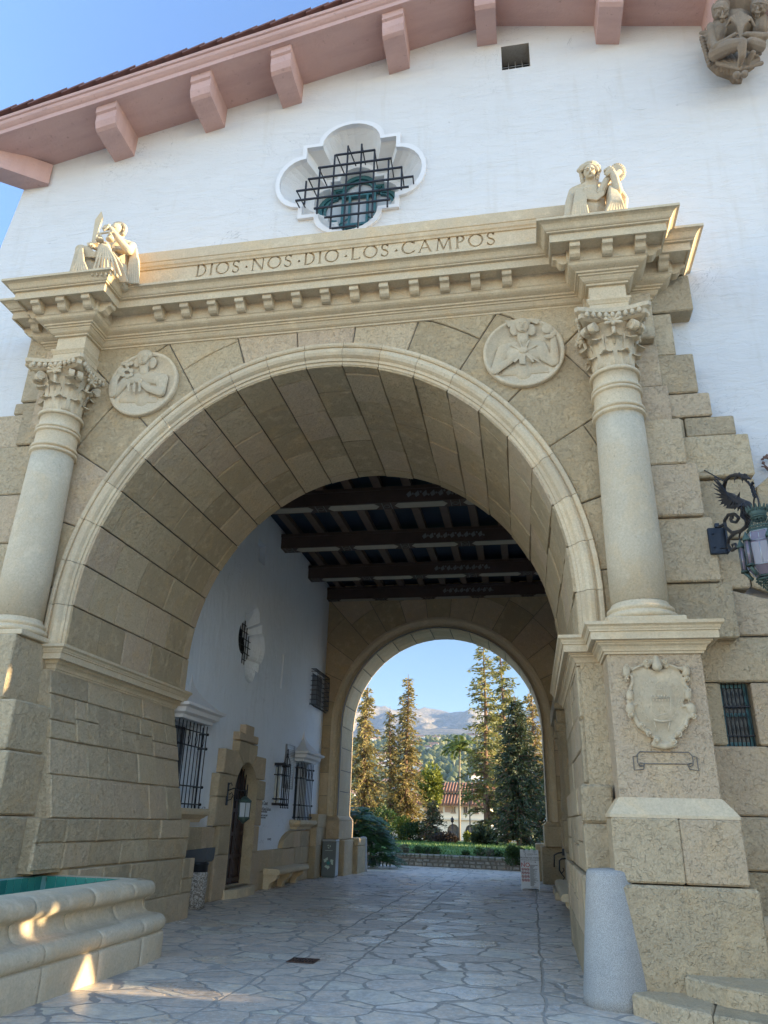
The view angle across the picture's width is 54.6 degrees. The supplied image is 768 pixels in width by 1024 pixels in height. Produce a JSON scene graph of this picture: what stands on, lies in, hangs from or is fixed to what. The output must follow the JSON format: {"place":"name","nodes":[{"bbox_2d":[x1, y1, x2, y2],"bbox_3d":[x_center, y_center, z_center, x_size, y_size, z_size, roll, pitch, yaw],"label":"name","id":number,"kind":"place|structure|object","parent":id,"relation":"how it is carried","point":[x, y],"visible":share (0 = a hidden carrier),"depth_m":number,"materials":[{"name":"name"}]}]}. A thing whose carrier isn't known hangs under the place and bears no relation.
{"place":"outdoors","nodes":[
{"label":"outdoors","id":0,"kind":"place"},
{"bbox_2d":[0,0,534,715],"label":"sky","id":1,"kind":"structure","parent":0,"point":[47,47],"materials":[{"name":"blue"}]},
{"bbox_2d":[0,864,658,1023],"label":"paved courtyard","id":2,"kind":"structure","parent":0,"point":[394,944],"depth_m":9.10,"materials":[{"name":"grey stone"}]},
{"bbox_2d":[0,874,165,1016],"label":"fountain basin","id":3,"kind":"object","parent":2,"relation":"on","point":[77,928],"visible":1,"depth_m":7.56,"materials":[{"name":"stone"}]},
{"bbox_2d":[185,847,214,908],"bbox_3d":[-3.552,6.949,14.158,0.465,1.050,0.430,-3,-23,10],"label":"litter bin","id":4,"kind":"object","parent":2,"relation":"on","point":[203,857],"visible":0.6,"depth_m":14.04,"materials":[{"name":"grey stone"}]},
{"bbox_2d":[134,424,329,902],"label":"passage wall","id":5,"kind":"structure","parent":2,"relation":"on","point":[250,708],"depth_m":18.57,"materials":[{"name":"white paint"}]},
{"bbox_2d":[174,675,226,821],"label":"window","id":6,"kind":"structure","parent":5,"relation":"in","point":[196,709],"depth_m":14.57,"materials":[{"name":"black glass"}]},
{"bbox_2d":[225,767,247,884],"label":"door","id":7,"kind":"structure","parent":5,"relation":"in","point":[236,833],"depth_m":17.13,"materials":[{"name":"brown wood"}]},
{"bbox_2d":[225,782,251,823],"bbox_3d":[-3.119,6.248,15.988,0.570,0.830,0.260,-3,-23,10],"label":"door lantern","id":8,"kind":"object","parent":5,"relation":"attached to","point":[244,806],"depth_m":15.86,"materials":[{"name":"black metal"}]},
{"bbox_2d":[238,621,250,664],"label":"quatrefoil window","id":9,"kind":"structure","parent":5,"relation":"in","point":[241,639],"depth_m":18.85,"materials":[{"name":"black"}]},
{"bbox_2d":[271,749,290,808],"bbox_3d":[-2.712,7.110,19.879,0.268,1.500,0.700,-3,-23,10],"label":"narrow window cage","id":10,"kind":"object","parent":5,"relation":"attached to","point":[278,774],"visible":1,"depth_m":19.79,"materials":[{"name":"black metal"}]},
{"bbox_2d":[273,766,280,802],"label":"window","id":11,"kind":"structure","parent":10,"relation":"in","point":[279,771],"depth_m":19.84,"materials":[{"name":"grey glass"}]},
{"bbox_2d":[283,744,294,788],"bbox_3d":[-2.647,7.130,20.834,0.060,1.160,0.770,-3,-23,10],"label":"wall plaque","id":12,"kind":"object","parent":5,"relation":"attached to","point":[291,748],"depth_m":20.88,"materials":[{"name":"grey metal"}]},
{"bbox_2d":[289,731,324,829],"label":"window","id":13,"kind":"structure","parent":5,"relation":"in","point":[305,752],"depth_m":21.69,"materials":[{"name":"black glass"}]},
{"bbox_2d":[309,668,329,712],"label":"upper window","id":14,"kind":"structure","parent":5,"relation":"in","point":[317,691],"depth_m":23.87,"materials":[{"name":"black glass"}]},
{"bbox_2d":[271,476,546,601],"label":"timber ceiling","id":15,"kind":"structure","parent":5,"relation":"attached to","point":[380,532],"depth_m":20.96,"materials":[{"name":"brown wood"}]},
{"bbox_2d":[262,863,308,889],"bbox_3d":[-2.506,9.411,19.251,0.420,0.460,2.650,-3,-23,10],"label":"stone bench","id":16,"kind":"object","parent":2,"relation":"on","point":[281,875],"visible":1,"depth_m":18.98,"materials":[{"name":"stone"}]},
{"bbox_2d":[286,957,319,963],"bbox_3d":[-0.985,5.462,9.066,0.340,0.010,0.308,-3,-23,10],"label":"floor drain","id":17,"kind":"object","parent":2,"relation":"on","point":[303,960],"visible":1,"depth_m":9.05,"materials":[{"name":"black metal"}]},
{"bbox_2d":[321,839,339,877],"bbox_3d":[-1.636,10.514,22.607,0.445,1.040,0.410,-3,-23,10],"label":"recycling bin","id":18,"kind":"object","parent":2,"relation":"on","point":[330,858],"visible":1,"depth_m":22.45,"materials":[{"name":"grey metal"}]},
{"bbox_2d":[350,806,407,867],"bbox_3d":[-0.888,12.264,28.134,3.456,2.112,2.630,-3,-23,10],"label":"bush","id":19,"kind":"object","parent":2,"relation":"on","point":[388,843],"visible":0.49,"depth_m":27.59,"materials":[{"name":"green plant"}]},
{"bbox_2d":[0,202,767,993],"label":"stone portal","id":20,"kind":"object","parent":2,"relation":"on","point":[526,380],"visible":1,"depth_m":10.89,"materials":[{"name":"brown"}]},
{"bbox_2d":[70,212,139,291],"bbox_3d":[-4.478,-4.272,12.252,1.271,1.735,0.808,-3,-23,10],"label":"seated statue","id":21,"kind":"object","parent":20,"relation":"on","point":[118,253],"visible":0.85,"depth_m":12.03,"materials":[{"name":"stone"}]},
{"bbox_2d":[564,160,627,214],"bbox_3d":[3.109,-4.641,10.931,0.826,1.422,0.742,-15,-27,34],"label":"seated statue","id":22,"kind":"object","parent":20,"relation":"on","point":[590,193],"visible":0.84,"depth_m":10.82,"materials":[{"name":"stone"}]},
{"bbox_2d":[704,470,767,590],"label":"wall lantern","id":23,"kind":"object","parent":20,"relation":"attached to","point":[752,548],"depth_m":7.66,"materials":[{"name":"metal"}]},
{"bbox_2d":[720,683,755,746],"bbox_3d":[4.151,2.391,8.774,0.337,0.720,0.102,-3,-23,10],"label":"window","id":24,"kind":"structure","parent":20,"relation":"in","point":[736,708],"depth_m":8.76,"materials":[{"name":"grey"}]},
{"bbox_2d":[761,454,767,470],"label":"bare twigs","id":25,"kind":"object","parent":20,"relation":"attached to","point":[763,462],"visible":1,"depth_m":9.85,"materials":[{"name":"brown"}]},
{"bbox_2d":[0,0,767,871],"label":"courthouse","id":26,"kind":"structure","parent":2,"relation":"on","point":[340,116],"depth_m":13.50,"materials":[{"name":"white paint"}]},
{"bbox_2d":[295,143,413,229],"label":"window","id":27,"kind":"structure","parent":26,"relation":"in","point":[352,206],"depth_m":13.16,"materials":[{"name":"teal paint"}]},
{"bbox_2d":[318,580,565,884],"bbox_3d":[2.059,5.773,25.810,16.000,12.495,2.890,-3,-23,10],"label":"archway","id":28,"kind":"object","parent":2,"relation":"on","point":[367,641],"visible":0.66,"depth_m":24.84,"materials":[{"name":"stone"}]},
{"bbox_2d":[376,852,520,870],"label":"retaining wall","id":29,"kind":"structure","parent":2,"relation":"on","point":[458,861],"depth_m":28.84,"materials":[{"name":"stone"}]},
{"bbox_2d":[520,849,539,890],"bbox_3d":[3.988,9.730,20.288,0.512,0.996,0.664,-3,-23,10],"label":"sandwich board","id":30,"kind":"object","parent":2,"relation":"on","point":[529,864],"visible":1,"depth_m":20.05,"materials":[{"name":"white plastic"}]},
{"bbox_2d":[550,698,571,899],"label":"passage right wall","id":31,"kind":"structure","parent":2,"relation":"on","point":[557,718],"depth_m":19.55,"materials":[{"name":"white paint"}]},
{"bbox_2d":[555,879,569,909],"bbox_3d":[3.786,7.936,15.290,0.420,0.460,4.000,-3,-23,10],"label":"stone bench","id":32,"kind":"object","parent":2,"relation":"on","point":[561,887],"visible":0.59,"depth_m":14.53,"materials":[{"name":"stone"}]},
{"bbox_2d":[583,868,646,1013],"bbox_3d":[2.309,4.257,7.481,0.670,1.232,0.670,-3,-23,10],"label":"bollard","id":33,"kind":"object","parent":2,"relation":"on","point":[614,979],"visible":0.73,"depth_m":7.25,"materials":[{"name":"grey stone"}]},
{"bbox_2d":[632,975,767,1023],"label":"stone steps","id":34,"kind":"structure","parent":2,"relation":"on","point":[716,1000],"depth_m":6.57,"materials":[{"name":"stone"}]},
{"bbox_2d":[360,836,366,871],"bbox_3d":[-0.723,11.773,25.618,0.310,1.112,0.310,-3,-23,10],"label":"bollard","id":35,"kind":"object","parent":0,"point":[365,853],"visible":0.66,"depth_m":25.55,"materials":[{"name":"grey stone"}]},
{"bbox_2d":[353,700,541,823],"bbox_3d":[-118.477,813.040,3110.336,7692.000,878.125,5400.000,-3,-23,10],"label":"mountains","id":36,"kind":"structure","parent":0,"point":[435,722],"depth_m":3988.68,"materials":[{"name":"grey stone"}]},
{"bbox_2d":[350,733,502,827],"bbox_3d":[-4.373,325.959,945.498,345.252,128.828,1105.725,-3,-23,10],"label":"hillside trees","id":37,"kind":"object","parent":36,"relation":"on","point":[449,767],"visible":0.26,"depth_m":756.90,"materials":[{"name":"green plant"}]},
{"bbox_2d":[468,774,482,782],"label":"hillside house","id":38,"kind":"structure","parent":36,"relation":"on","point":[473,776],"depth_m":614.37,"materials":[{"name":"white paint"}]},
{"bbox_2d":[409,782,495,839],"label":"tiled house","id":39,"kind":"structure","parent":0,"point":[448,806],"depth_m":86.56,"materials":[{"name":"beige paint"}]},
{"bbox_2d":[380,839,534,858],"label":"lawn","id":40,"kind":"structure","parent":0,"point":[469,847],"depth_m":40.77,"materials":[{"name":"green plant"}]},
{"bbox_2d":[350,688,392,839],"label":"redwood tree","id":41,"kind":"object","parent":40,"relation":"on","point":[365,790],"visible":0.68,"depth_m":52.38,"materials":[{"name":"green plant"}]},
{"bbox_2d":[362,805,397,839],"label":"garden shrub","id":42,"kind":"object","parent":40,"relation":"on","point":[377,810],"visible":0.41,"depth_m":49.09,"materials":[{"name":"green plant"}]},
{"bbox_2d":[376,710,410,831],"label":"redwood tree","id":43,"kind":"object","parent":40,"relation":"on","point":[390,750],"visible":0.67,"depth_m":56.60,"materials":[{"name":"green plant"}]},
{"bbox_2d":[389,815,410,840],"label":"garden shrub","id":44,"kind":"object","parent":40,"relation":"on","point":[401,821],"visible":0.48,"depth_m":52.36,"materials":[{"name":"green plant"}]},
{"bbox_2d":[399,844,411,852],"bbox_3d":[0.840,13.672,30.166,0.548,0.495,0.471,-10,-25,26],"label":"plant","id":45,"kind":"object","parent":40,"relation":"on","point":[404,848],"visible":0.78,"depth_m":30.11,"materials":[{"name":"green plant"}]},
{"bbox_2d":[385,675,427,838],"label":"redwood tree","id":46,"kind":"object","parent":40,"relation":"on","point":[408,803],"visible":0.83,"depth_m":56.88,"materials":[{"name":"green plant"}]},
{"bbox_2d":[399,821,425,840],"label":"garden shrub","id":47,"kind":"object","parent":40,"relation":"on","point":[411,831],"visible":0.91,"depth_m":50.65,"materials":[{"name":"green plant"}]},
{"bbox_2d":[412,845,422,853],"bbox_3d":[1.377,13.618,29.946,0.540,0.428,0.433,-3,-23,10],"label":"plant","id":48,"kind":"object","parent":40,"relation":"on","point":[417,849],"visible":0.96,"depth_m":29.91,"materials":[{"name":"green plant"}]},
{"bbox_2d":[422,846,432,853],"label":"plant","id":49,"kind":"object","parent":40,"relation":"on","point":[425,850],"visible":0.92,"depth_m":29.76,"materials":[{"name":"green plant"}]},
{"bbox_2d":[414,796,449,841],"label":"tree","id":50,"kind":"object","parent":40,"relation":"on","point":[431,819],"visible":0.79,"depth_m":50.27,"materials":[{"name":"green plant"}]},
{"bbox_2d":[431,845,441,853],"bbox_3d":[2.097,13.515,29.662,0.396,0.444,0.467,20,-29,-38],"label":"plant","id":51,"kind":"object","parent":40,"relation":"on","point":[435,850],"visible":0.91,"depth_m":29.62,"materials":[{"name":"green plant"}]},
{"bbox_2d":[430,830,458,842],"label":"garden shrub","id":52,"kind":"object","parent":40,"relation":"on","point":[449,836],"visible":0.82,"depth_m":48.91,"materials":[{"name":"brown plant"}]},
{"bbox_2d":[461,850,469,855],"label":"plant","id":53,"kind":"object","parent":40,"relation":"on","point":[465,852],"visible":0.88,"depth_m":29.17,"materials":[{"name":"green plant"}]},
{"bbox_2d":[462,830,470,841],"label":"garden shrub","id":54,"kind":"object","parent":40,"relation":"on","point":[466,835],"visible":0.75,"depth_m":52.36,"materials":[{"name":"green plant"}]},
{"bbox_2d":[473,847,484,855],"bbox_3d":[3.741,13.286,29.032,0.517,0.473,0.512,-3,-23,10],"label":"plant","id":55,"kind":"object","parent":40,"relation":"on","point":[478,851],"visible":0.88,"depth_m":29.00,"materials":[{"name":"green plant"}]},
{"bbox_2d":[468,823,497,844],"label":"garden shrub","id":56,"kind":"object","parent":40,"relation":"on","point":[480,834],"visible":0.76,"depth_m":47.41,"materials":[{"name":"green plant"}]},
{"bbox_2d":[456,645,511,827],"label":"fir tree","id":57,"kind":"object","parent":40,"relation":"on","point":[482,755],"visible":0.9,"depth_m":53.37,"materials":[{"name":"green plant"}]},
{"bbox_2d":[480,847,494,856],"bbox_3d":[4.042,13.238,28.900,0.602,0.433,0.467,-10,-25,26],"label":"plant","id":58,"kind":"object","parent":40,"relation":"on","point":[488,852],"visible":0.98,"depth_m":28.82,"materials":[{"name":"green plant"}]},
{"bbox_2d":[493,849,504,856],"bbox_3d":[4.466,13.216,28.720,0.482,0.419,0.413,-3,-23,10],"label":"plant","id":59,"kind":"object","parent":40,"relation":"on","point":[500,853],"visible":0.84,"depth_m":28.68,"materials":[{"name":"green plant"}]},
{"bbox_2d":[504,845,523,865],"bbox_3d":[4.955,12.887,27.926,0.908,0.759,0.792,-3,-23,10],"label":"clipped shrub","id":60,"kind":"object","parent":40,"relation":"on","point":[511,852],"visible":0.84,"depth_m":27.78,"materials":[{"name":"green plant"}]},
{"bbox_2d":[484,695,545,846],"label":"fir tree","id":61,"kind":"object","parent":40,"relation":"on","point":[520,806],"visible":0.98,"depth_m":46.20,"materials":[{"name":"green plant"}]},
{"bbox_2d":[530,754,545,837],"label":"fir tree","id":62,"kind":"object","parent":40,"relation":"on","point":[542,819],"visible":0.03,"depth_m":49.89,"materials":[{"name":"green plant"}]},
{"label":"garden soil","id":63,"kind":"structure","parent":0,"visible":0},
{"bbox_2d":[414,760,444,807],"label":"leafy tree","id":64,"kind":"object","parent":63,"relation":"on","point":[434,789],"visible":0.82,"depth_m":60.41,"materials":[{"name":"green plant"}]},
{"bbox_2d":[441,735,475,840],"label":"palm tree","id":65,"kind":"object","parent":63,"relation":"on","point":[457,745],"visible":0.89,"depth_m":58.22,"materials":[{"name":"green plant"}]},
{"bbox_2d":[460,792,479,832],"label":"palm tree","id":66,"kind":"object","parent":63,"relation":"on","point":[467,797],"visible":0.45,"depth_m":64.02,"materials":[{"name":"green plant"}]},
{"bbox_2d":[472,653,521,841],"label":"fir tree","id":67,"kind":"object","parent":63,"relation":"on","point":[504,699],"visible":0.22,"depth_m":63.27,"materials":[{"name":"green plant"}]},
{"bbox_2d":[522,692,544,822],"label":"fir tree","id":68,"kind":"object","parent":63,"relation":"on","point":[532,708],"visible":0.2,"depth_m":65.62,"materials":[{"name":"green plant"}]}
]}

